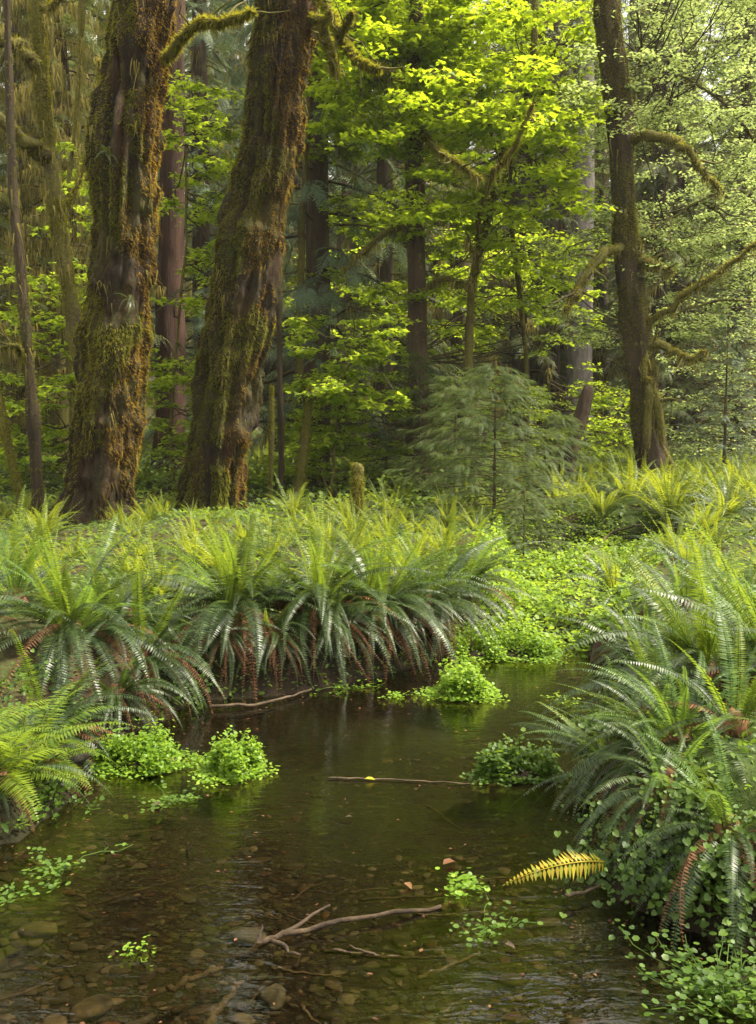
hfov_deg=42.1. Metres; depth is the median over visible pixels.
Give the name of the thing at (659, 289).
conifer
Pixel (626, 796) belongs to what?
sword fern
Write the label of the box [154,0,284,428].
conifer
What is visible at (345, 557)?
sword fern
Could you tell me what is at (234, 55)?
conifer
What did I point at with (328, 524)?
sword fern
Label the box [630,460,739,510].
sword fern
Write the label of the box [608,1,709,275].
conifer
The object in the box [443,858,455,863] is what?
fallen leaf
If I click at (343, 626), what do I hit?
sword fern
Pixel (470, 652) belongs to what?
watercress mound
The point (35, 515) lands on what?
sword fern
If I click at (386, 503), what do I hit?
sword fern
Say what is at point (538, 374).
conifer
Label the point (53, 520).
sword fern
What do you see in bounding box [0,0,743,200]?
sky
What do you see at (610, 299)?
conifer
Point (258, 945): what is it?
fallen branch
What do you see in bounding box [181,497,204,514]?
sword fern
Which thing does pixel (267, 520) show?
sword fern
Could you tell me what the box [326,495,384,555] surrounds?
sword fern
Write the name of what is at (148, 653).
sword fern
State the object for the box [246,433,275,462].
sword fern
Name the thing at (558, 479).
sword fern
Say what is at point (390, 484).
sword fern
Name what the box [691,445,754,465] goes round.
sword fern
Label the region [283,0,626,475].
maple
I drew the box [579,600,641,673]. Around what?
sword fern
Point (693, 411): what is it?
conifer
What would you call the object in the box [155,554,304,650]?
sword fern
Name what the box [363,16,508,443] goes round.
conifer
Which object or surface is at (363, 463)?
sword fern
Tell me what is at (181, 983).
fallen branch
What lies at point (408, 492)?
sword fern
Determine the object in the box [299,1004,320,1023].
sunken stick
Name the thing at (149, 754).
watercress mound
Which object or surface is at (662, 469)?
sword fern
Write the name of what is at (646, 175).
alder
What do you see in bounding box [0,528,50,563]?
sword fern
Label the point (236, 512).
ground cover
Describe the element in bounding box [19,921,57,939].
stone
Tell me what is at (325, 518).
sword fern
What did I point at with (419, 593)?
sword fern
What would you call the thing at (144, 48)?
bigleaf maple
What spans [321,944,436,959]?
fallen branch
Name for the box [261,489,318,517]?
sword fern
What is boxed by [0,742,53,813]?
sword fern
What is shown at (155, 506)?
sword fern
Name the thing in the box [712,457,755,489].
sword fern
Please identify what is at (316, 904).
floating litter
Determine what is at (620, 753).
sword fern
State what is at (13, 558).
sword fern
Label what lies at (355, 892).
sunken stick
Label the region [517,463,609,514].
sword fern
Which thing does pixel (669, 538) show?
sword fern
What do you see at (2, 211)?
conifer
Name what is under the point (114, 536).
sword fern
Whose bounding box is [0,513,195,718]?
sword fern
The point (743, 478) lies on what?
sword fern
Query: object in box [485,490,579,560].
hemlock sapling
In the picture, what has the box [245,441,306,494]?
sword fern
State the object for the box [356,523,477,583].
sword fern
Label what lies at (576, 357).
conifer
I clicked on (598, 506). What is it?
sword fern
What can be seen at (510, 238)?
conifer
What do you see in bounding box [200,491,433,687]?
sword fern
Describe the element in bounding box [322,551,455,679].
sword fern
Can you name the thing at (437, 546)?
sword fern
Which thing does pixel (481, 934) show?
floating cress
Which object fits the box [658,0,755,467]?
conifer
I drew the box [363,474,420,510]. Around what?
sword fern
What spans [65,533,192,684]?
sword fern
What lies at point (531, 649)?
watercress mound
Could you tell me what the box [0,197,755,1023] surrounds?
ground
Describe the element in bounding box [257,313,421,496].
vine maple
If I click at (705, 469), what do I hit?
sword fern
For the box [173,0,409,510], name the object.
bigleaf maple
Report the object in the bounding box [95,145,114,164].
licorice fern
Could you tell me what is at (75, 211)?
conifer
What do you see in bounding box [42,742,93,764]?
stone
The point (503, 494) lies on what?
sword fern
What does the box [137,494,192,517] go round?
sword fern
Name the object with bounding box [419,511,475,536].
sword fern
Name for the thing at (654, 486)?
sword fern
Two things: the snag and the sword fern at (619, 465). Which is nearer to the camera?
the snag
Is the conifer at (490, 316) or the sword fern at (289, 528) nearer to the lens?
the sword fern at (289, 528)
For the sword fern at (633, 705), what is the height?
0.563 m
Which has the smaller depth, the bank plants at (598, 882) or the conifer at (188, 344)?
the bank plants at (598, 882)
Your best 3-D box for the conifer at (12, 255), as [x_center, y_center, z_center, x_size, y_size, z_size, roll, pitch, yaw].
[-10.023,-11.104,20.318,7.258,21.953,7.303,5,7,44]
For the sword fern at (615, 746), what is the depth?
4.32 m
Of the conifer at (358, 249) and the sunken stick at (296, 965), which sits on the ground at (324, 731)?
the conifer at (358, 249)
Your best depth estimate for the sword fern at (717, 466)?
19.91 m
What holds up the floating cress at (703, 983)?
on the water
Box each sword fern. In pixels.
[0,451,48,476]
[0,451,59,484]
[0,484,105,613]
[0,491,94,537]
[0,492,35,517]
[0,493,60,550]
[0,511,10,531]
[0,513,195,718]
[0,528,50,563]
[0,533,42,576]
[0,537,84,640]
[0,619,164,788]
[0,698,87,751]
[0,738,38,829]
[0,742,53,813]
[1,520,96,588]
[2,508,37,528]
[7,488,51,510]
[8,513,84,549]
[9,499,82,529]
[11,499,50,523]
[14,566,150,701]
[39,531,105,559]
[46,489,57,513]
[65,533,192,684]
[74,647,197,739]
[77,534,179,578]
[82,509,348,701]
[86,521,215,601]
[91,504,157,528]
[92,537,213,681]
[95,525,139,546]
[110,518,180,560]
[112,509,157,535]
[123,488,179,521]
[127,563,238,725]
[133,458,174,487]
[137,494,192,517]
[137,511,242,562]
[138,441,151,465]
[139,491,176,511]
[141,433,152,456]
[152,490,177,506]
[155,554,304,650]
[158,504,289,576]
[159,507,218,538]
[165,531,201,547]
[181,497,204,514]
[185,570,289,691]
[196,505,227,521]
[198,505,229,527]
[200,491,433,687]
[204,505,278,541]
[214,552,365,654]
[215,503,238,517]
[219,592,326,697]
[232,517,314,560]
[239,553,302,593]
[240,502,296,530]
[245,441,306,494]
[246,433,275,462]
[247,431,292,469]
[247,457,305,484]
[250,473,332,511]
[253,520,391,589]
[260,585,423,699]
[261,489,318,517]
[267,513,312,534]
[267,527,309,548]
[275,495,506,688]
[276,521,405,579]
[279,506,314,524]
[279,522,396,595]
[285,495,346,529]
[286,508,359,540]
[291,528,451,662]
[314,491,346,508]
[315,492,345,517]
[316,477,387,523]
[317,493,387,533]
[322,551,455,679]
[324,511,384,548]
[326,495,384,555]
[335,446,384,470]
[340,518,487,566]
[350,482,429,539]
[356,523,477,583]
[358,458,442,492]
[361,508,541,665]
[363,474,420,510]
[366,520,482,631]
[368,488,428,519]
[373,502,421,524]
[378,475,431,504]
[381,503,444,531]
[388,563,474,665]
[396,518,497,559]
[413,493,458,516]
[416,482,463,510]
[416,483,498,525]
[416,519,472,540]
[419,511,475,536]
[424,479,492,504]
[433,511,542,634]
[446,500,508,536]
[448,495,506,521]
[466,492,518,518]
[468,485,519,513]
[483,448,558,497]
[508,656,658,829]
[516,451,598,494]
[517,463,597,505]
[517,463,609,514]
[530,578,744,746]
[534,457,612,506]
[535,620,721,840]
[545,530,671,610]
[550,470,651,518]
[551,523,755,744]
[552,619,755,831]
[560,446,623,488]
[562,723,755,890]
[569,687,755,865]
[571,701,666,824]
[577,442,627,461]
[579,439,644,491]
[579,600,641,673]
[580,450,632,486]
[581,452,661,496]
[581,596,684,683]
[582,618,667,707]
[584,443,695,504]
[590,457,626,477]
[593,521,751,626]
[593,632,749,758]
[593,687,682,741]
[600,446,681,488]
[605,457,733,507]
[605,595,755,814]
[606,456,722,521]
[610,623,681,707]
[613,706,755,968]
[614,441,633,459]
[614,442,635,464]
[615,511,755,683]
[619,514,731,559]
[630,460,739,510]
[631,536,755,717]
[632,455,693,491]
[633,454,724,505]
[634,457,690,482]
[644,522,728,564]
[650,498,745,536]
[651,538,755,591]
[663,494,729,530]
[669,451,754,486]
[672,453,742,494]
[675,462,755,522]
[675,567,755,693]
[677,492,744,533]
[684,461,755,506]
[684,508,755,547]
[685,455,724,479]
[685,463,755,514]
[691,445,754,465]
[695,453,740,473]
[699,458,754,498]
[708,438,755,481]
[709,451,755,470]
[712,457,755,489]
[717,459,755,522]
[719,466,755,497]
[722,513,755,536]
[724,540,755,582]
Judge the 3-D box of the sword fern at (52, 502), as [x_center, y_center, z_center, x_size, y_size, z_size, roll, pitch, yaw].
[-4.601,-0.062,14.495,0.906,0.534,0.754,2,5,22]
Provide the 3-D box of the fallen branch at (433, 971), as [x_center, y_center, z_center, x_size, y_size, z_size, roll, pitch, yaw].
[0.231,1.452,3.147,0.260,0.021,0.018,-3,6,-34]
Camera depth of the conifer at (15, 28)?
25.30 m
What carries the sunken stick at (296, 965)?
in the water
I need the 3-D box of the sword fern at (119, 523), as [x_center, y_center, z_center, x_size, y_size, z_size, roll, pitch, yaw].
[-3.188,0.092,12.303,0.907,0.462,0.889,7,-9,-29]
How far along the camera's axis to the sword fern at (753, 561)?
8.15 m
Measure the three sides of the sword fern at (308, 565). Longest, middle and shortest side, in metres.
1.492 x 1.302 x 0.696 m
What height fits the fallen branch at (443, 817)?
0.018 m
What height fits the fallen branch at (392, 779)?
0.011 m
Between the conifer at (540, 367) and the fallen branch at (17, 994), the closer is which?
the fallen branch at (17, 994)
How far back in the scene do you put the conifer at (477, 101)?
74.93 m
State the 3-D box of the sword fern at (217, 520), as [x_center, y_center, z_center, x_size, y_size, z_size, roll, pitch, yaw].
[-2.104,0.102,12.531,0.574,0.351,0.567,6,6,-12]
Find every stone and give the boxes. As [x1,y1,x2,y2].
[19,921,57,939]
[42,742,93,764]
[69,994,113,1023]
[102,1021,119,1023]
[231,927,266,945]
[257,981,285,1010]
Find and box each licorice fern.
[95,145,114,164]
[114,293,134,317]
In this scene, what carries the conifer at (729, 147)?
on the ground at (324, 731)
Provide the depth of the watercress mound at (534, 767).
4.79 m
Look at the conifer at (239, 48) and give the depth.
94.12 m
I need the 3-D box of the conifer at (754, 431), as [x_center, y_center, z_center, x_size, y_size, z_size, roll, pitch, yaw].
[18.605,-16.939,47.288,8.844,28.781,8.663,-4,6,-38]
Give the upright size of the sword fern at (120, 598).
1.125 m
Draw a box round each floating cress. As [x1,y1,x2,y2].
[0,881,45,905]
[20,843,132,892]
[108,935,154,961]
[133,780,200,812]
[314,679,383,693]
[377,688,408,700]
[435,867,489,907]
[449,881,542,946]
[540,692,600,704]
[609,919,755,1023]
[660,948,755,1023]
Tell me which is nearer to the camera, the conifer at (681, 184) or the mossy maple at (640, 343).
the mossy maple at (640, 343)
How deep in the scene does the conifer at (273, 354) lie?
33.51 m
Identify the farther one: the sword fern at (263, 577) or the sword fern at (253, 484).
the sword fern at (253, 484)
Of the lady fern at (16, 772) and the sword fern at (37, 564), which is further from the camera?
the sword fern at (37, 564)
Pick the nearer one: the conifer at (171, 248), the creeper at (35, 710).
the creeper at (35, 710)
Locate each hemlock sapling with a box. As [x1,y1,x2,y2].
[364,352,481,494]
[367,363,603,533]
[383,375,513,503]
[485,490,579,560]
[501,414,614,498]
[671,313,755,473]
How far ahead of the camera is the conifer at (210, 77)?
38.64 m
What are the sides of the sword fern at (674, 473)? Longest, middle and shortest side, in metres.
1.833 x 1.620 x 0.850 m
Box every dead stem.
[265,385,276,502]
[294,387,313,501]
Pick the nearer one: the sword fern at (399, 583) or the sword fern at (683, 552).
the sword fern at (399, 583)
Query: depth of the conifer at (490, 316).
46.54 m
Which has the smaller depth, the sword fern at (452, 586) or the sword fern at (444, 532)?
the sword fern at (452, 586)
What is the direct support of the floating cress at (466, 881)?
on the water
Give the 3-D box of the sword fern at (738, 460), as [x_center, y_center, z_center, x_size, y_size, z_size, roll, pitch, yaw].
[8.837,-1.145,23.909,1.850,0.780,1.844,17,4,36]
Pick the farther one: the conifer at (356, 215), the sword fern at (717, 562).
the conifer at (356, 215)
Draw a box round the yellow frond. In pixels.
[502,850,603,885]
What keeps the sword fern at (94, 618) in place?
on the ground at (324, 731)
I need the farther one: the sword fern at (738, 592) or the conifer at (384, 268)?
the conifer at (384, 268)
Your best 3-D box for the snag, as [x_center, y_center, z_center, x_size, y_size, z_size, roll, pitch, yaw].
[3.473,-1.207,17.160,0.545,2.040,0.294,0,5,0]
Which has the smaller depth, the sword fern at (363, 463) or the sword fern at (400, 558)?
the sword fern at (400, 558)
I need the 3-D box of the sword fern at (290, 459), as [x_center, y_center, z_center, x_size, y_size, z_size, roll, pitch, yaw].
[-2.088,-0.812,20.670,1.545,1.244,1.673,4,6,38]
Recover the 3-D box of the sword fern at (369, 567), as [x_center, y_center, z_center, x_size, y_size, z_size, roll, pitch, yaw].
[-0.034,0.639,7.062,1.225,1.068,0.792,-2,5,-20]
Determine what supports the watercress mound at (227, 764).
on the water
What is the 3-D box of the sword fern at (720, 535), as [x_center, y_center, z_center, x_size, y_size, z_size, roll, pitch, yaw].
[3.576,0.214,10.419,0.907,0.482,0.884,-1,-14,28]
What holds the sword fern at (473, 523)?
on the ground at (324, 731)
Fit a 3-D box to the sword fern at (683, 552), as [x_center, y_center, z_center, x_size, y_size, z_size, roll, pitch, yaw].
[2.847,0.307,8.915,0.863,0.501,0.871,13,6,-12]
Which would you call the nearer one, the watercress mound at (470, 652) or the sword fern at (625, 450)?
the watercress mound at (470, 652)
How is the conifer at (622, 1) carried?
on the ground at (324, 731)
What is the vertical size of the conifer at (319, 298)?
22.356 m
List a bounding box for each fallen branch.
[0,977,59,1000]
[165,961,244,992]
[202,980,243,1023]
[209,688,311,707]
[226,904,441,964]
[271,966,340,977]
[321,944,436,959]
[328,777,469,783]
[360,894,455,901]
[416,951,479,980]
[427,806,478,840]
[564,884,602,897]
[583,524,640,560]
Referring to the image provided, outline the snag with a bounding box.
[562,384,593,483]
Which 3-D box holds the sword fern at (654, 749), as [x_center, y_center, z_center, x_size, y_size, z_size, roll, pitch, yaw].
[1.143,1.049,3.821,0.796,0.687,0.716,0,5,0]
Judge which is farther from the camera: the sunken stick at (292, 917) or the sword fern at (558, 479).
the sword fern at (558, 479)
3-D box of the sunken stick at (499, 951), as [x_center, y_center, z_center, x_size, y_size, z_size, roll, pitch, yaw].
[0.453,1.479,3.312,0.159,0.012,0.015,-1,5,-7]
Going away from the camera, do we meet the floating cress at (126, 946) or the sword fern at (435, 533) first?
the floating cress at (126, 946)
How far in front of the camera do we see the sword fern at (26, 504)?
14.62 m
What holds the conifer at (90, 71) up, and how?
on the ground at (324, 731)
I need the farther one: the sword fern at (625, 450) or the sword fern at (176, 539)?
the sword fern at (625, 450)
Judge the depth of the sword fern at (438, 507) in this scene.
13.89 m
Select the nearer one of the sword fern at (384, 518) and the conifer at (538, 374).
the sword fern at (384, 518)
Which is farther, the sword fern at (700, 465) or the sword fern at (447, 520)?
the sword fern at (700, 465)
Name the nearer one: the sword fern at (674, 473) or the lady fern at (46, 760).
the lady fern at (46, 760)
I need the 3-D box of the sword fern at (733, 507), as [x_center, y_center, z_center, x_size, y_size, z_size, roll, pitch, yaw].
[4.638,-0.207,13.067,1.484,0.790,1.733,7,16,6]
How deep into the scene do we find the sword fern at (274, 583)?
6.76 m
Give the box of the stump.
[348,461,365,523]
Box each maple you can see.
[0,0,101,364]
[0,141,93,489]
[48,0,289,526]
[144,70,245,491]
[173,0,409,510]
[248,260,624,486]
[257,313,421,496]
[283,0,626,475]
[294,8,378,478]
[340,0,485,491]
[486,377,674,469]
[548,0,755,479]
[655,349,755,461]
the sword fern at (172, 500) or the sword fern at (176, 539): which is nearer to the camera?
the sword fern at (176, 539)
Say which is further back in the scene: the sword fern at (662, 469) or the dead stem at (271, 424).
the sword fern at (662, 469)
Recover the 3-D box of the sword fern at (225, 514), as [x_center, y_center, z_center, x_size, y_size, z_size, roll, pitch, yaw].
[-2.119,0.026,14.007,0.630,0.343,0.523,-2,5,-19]
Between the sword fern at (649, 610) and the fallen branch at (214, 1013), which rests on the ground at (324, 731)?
the sword fern at (649, 610)
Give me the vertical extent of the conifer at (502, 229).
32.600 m
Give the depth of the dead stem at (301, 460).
16.30 m
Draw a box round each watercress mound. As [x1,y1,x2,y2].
[86,711,213,780]
[187,725,278,787]
[411,651,509,704]
[443,603,512,663]
[459,727,572,786]
[473,613,567,664]
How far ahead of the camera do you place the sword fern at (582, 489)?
15.27 m
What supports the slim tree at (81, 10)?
on the ground at (324, 731)
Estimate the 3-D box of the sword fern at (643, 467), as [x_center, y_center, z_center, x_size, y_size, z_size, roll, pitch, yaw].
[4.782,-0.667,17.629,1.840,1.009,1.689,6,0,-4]
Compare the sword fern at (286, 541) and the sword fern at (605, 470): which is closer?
the sword fern at (286, 541)
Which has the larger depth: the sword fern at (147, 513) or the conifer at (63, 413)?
the conifer at (63, 413)
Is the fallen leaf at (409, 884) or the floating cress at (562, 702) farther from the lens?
the floating cress at (562, 702)
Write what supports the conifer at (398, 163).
on the ground at (324, 731)
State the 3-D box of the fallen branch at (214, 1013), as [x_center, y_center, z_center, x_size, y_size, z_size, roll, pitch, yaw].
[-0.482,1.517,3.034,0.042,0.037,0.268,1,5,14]
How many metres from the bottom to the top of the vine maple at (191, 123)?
8.089 m
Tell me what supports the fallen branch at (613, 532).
on the ground at (324, 731)
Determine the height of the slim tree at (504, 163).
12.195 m
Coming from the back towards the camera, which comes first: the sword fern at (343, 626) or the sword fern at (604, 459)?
the sword fern at (604, 459)
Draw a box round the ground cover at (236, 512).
[0,435,755,638]
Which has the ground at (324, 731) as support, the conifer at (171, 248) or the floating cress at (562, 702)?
the conifer at (171, 248)
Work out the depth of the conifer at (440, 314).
32.21 m
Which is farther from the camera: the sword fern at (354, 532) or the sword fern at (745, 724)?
the sword fern at (354, 532)
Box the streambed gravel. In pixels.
[0,639,755,1023]
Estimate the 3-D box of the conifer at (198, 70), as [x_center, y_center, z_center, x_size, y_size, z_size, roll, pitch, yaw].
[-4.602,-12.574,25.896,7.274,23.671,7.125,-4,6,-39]
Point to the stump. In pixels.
(356, 483)
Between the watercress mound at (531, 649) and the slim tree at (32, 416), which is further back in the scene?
the slim tree at (32, 416)
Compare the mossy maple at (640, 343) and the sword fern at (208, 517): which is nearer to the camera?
the sword fern at (208, 517)
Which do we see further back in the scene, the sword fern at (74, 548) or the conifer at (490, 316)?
the conifer at (490, 316)
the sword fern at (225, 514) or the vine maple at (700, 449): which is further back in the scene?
the vine maple at (700, 449)
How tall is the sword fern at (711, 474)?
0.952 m
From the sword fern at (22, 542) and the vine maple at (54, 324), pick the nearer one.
the sword fern at (22, 542)
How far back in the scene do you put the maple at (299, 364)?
18.70 m
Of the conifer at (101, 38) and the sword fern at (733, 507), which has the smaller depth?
the sword fern at (733, 507)
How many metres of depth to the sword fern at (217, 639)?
6.31 m
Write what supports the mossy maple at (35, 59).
on the ground at (324, 731)
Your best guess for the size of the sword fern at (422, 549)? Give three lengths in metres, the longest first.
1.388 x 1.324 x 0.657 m
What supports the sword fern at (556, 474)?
on the ground at (324, 731)
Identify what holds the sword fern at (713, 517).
on the ground at (324, 731)
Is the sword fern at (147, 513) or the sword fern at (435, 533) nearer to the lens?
the sword fern at (435, 533)
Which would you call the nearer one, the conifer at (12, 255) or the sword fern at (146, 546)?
the sword fern at (146, 546)
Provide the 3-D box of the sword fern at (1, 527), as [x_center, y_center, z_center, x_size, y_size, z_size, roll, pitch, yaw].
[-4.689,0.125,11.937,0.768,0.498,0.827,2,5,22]
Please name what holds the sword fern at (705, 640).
on the ground at (324, 731)
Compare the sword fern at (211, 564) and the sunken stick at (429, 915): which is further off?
the sword fern at (211, 564)
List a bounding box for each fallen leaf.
[404,882,411,888]
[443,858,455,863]
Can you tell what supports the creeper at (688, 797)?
on the ground at (324, 731)
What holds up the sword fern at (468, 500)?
on the ground at (324, 731)
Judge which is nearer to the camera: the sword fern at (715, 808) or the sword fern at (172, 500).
the sword fern at (715, 808)
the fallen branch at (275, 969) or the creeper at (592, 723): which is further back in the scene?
the creeper at (592, 723)
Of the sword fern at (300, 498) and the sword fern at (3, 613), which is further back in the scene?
the sword fern at (300, 498)
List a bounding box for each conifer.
[0,0,34,465]
[0,0,50,412]
[0,0,151,443]
[0,0,165,478]
[0,0,191,402]
[0,1,95,454]
[0,48,62,486]
[0,74,51,423]
[3,3,152,376]
[33,0,193,427]
[35,1,193,457]
[86,0,336,428]
[140,0,469,488]
[144,0,286,452]
[144,0,358,455]
[148,0,210,407]
[149,0,186,475]
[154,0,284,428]
[184,0,213,251]
[188,0,249,246]
[214,39,372,422]
[219,0,249,123]
[240,84,375,425]
[262,137,336,447]
[284,0,506,456]
[285,0,490,468]
[329,90,402,318]
[330,105,429,435]
[334,102,360,459]
[354,0,507,427]
[360,0,538,451]
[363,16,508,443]
[426,0,631,454]
[433,2,474,465]
[448,0,627,438]
[448,2,615,444]
[449,0,499,312]
[473,26,627,413]
[478,0,627,450]
[484,24,573,302]
[507,0,518,440]
[535,0,547,448]
[545,0,563,454]
[550,0,611,272]
[560,0,594,459]
[570,0,672,307]
[592,0,753,456]
[592,0,755,446]
[592,54,610,448]
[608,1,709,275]
[608,3,718,383]
[608,5,699,448]
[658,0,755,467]
[667,9,755,451]
[675,2,716,168]
[683,8,703,451]
[698,7,755,440]
[698,23,755,444]
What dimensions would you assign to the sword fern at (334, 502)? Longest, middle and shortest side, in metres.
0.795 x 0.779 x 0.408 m
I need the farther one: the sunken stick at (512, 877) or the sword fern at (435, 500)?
the sword fern at (435, 500)
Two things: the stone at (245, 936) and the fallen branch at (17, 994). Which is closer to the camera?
the fallen branch at (17, 994)
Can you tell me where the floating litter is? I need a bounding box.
[0,648,755,1023]
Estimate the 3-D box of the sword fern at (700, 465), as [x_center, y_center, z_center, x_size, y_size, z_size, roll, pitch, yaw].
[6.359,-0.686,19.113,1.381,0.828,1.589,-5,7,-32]
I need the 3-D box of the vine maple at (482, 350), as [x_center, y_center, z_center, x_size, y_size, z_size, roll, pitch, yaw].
[1.617,-3.078,21.519,9.175,5.348,5.117,-1,5,-16]
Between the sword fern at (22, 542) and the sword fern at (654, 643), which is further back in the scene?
the sword fern at (22, 542)
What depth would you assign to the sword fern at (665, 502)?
13.69 m
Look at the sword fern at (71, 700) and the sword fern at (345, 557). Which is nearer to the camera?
the sword fern at (71, 700)
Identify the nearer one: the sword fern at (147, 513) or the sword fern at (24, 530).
the sword fern at (24, 530)
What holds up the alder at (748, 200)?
on the ground at (324, 731)
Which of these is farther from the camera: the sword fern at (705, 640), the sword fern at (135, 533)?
the sword fern at (135, 533)
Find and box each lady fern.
[0,680,139,813]
[0,698,66,794]
[0,723,115,834]
[0,734,116,797]
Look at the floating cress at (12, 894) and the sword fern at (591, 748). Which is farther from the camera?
the sword fern at (591, 748)
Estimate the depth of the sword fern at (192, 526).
11.26 m
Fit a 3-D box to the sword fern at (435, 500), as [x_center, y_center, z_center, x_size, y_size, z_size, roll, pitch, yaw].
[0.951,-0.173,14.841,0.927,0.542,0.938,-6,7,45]
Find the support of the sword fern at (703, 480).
on the ground at (324, 731)
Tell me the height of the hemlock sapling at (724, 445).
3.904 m
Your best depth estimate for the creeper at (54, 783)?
4.40 m
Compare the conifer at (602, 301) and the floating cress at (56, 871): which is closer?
the floating cress at (56, 871)
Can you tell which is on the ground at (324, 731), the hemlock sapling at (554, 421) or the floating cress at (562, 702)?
the hemlock sapling at (554, 421)
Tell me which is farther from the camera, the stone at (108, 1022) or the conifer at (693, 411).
the conifer at (693, 411)
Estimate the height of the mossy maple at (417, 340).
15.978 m
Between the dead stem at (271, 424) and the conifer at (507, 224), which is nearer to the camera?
the dead stem at (271, 424)
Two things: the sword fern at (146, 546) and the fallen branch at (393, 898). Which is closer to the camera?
the fallen branch at (393, 898)
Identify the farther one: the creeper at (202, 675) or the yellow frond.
the creeper at (202, 675)
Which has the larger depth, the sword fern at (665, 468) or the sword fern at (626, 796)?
the sword fern at (665, 468)
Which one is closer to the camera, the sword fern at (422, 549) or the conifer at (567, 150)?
the sword fern at (422, 549)
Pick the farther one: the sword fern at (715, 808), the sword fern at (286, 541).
the sword fern at (286, 541)
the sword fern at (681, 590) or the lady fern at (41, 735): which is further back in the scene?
the sword fern at (681, 590)
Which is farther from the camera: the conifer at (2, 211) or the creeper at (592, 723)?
the conifer at (2, 211)
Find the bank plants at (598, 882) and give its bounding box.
[0,578,755,947]
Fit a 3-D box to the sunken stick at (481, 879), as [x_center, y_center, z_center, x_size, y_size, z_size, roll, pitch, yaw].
[0.404,1.436,3.814,0.236,0.016,0.039,-3,5,-28]
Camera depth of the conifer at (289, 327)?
52.48 m
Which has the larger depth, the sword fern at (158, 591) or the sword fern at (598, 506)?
the sword fern at (598, 506)
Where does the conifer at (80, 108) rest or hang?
on the ground at (324, 731)
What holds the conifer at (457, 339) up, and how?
on the ground at (324, 731)
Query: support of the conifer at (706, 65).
on the ground at (324, 731)
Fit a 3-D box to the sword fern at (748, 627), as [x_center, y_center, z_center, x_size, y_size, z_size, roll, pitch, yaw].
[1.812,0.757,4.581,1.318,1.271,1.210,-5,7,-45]
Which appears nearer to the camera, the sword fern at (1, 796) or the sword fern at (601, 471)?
the sword fern at (1, 796)
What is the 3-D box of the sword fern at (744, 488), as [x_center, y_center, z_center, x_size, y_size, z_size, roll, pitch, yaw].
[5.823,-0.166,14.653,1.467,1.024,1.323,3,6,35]
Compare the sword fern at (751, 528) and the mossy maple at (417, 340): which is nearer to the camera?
the sword fern at (751, 528)
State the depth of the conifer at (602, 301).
39.09 m
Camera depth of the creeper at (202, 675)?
6.10 m
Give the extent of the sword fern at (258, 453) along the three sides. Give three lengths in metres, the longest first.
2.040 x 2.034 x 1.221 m
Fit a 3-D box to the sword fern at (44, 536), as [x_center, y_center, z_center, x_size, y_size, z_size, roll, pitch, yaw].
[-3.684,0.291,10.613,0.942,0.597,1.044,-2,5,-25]
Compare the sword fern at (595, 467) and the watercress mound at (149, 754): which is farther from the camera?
the sword fern at (595, 467)
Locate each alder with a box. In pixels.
[510,0,755,350]
[622,0,755,340]
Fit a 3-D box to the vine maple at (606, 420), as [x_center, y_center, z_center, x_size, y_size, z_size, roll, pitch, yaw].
[4.704,-2.114,23.847,4.387,2.494,5.093,0,5,0]
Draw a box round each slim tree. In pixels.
[0,0,47,514]
[0,384,25,522]
[61,0,86,419]
[275,268,284,501]
[452,0,541,485]
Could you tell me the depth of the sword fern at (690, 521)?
11.51 m
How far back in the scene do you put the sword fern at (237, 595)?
6.47 m
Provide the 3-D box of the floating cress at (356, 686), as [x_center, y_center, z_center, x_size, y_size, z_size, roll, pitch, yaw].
[-0.191,1.155,6.499,0.412,0.070,0.490,2,5,22]
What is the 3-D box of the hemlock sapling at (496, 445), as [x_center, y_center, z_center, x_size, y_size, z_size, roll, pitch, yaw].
[1.431,-0.788,13.199,3.223,2.400,3.039,0,5,0]
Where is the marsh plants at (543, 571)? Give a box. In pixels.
[417,506,710,657]
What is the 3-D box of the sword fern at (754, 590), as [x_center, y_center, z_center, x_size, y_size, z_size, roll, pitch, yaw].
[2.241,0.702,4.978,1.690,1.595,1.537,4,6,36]
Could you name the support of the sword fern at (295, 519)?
on the ground at (324, 731)
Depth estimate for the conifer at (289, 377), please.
34.49 m
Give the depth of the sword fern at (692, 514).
13.05 m
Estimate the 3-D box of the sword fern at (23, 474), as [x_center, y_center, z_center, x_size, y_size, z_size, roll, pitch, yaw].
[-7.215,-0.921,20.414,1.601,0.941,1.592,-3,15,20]
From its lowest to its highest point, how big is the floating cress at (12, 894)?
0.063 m
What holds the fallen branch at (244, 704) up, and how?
on the water
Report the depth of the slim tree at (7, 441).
13.15 m
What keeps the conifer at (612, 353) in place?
on the ground at (324, 731)
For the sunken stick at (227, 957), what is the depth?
3.27 m
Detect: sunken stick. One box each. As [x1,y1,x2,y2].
[189,876,228,889]
[211,954,264,960]
[217,869,255,880]
[243,979,286,1009]
[286,914,318,923]
[290,881,327,902]
[293,956,299,969]
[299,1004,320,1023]
[350,888,387,893]
[391,906,460,916]
[458,876,505,888]
[489,947,534,953]
[495,873,542,878]
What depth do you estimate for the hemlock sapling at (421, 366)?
17.86 m
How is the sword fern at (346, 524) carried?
on the ground at (324, 731)
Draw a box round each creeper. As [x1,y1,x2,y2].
[0,649,127,806]
[12,754,127,828]
[163,649,218,719]
[534,759,755,962]
[561,680,643,791]
[624,791,755,969]
[635,733,751,851]
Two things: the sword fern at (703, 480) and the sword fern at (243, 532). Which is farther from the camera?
the sword fern at (703, 480)
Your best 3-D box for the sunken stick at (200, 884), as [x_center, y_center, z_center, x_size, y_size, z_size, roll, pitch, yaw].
[-0.651,1.437,3.809,0.172,0.017,0.018,-3,6,-35]
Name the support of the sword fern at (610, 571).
on the ground at (324, 731)
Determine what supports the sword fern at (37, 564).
on the ground at (324, 731)
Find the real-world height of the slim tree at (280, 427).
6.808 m

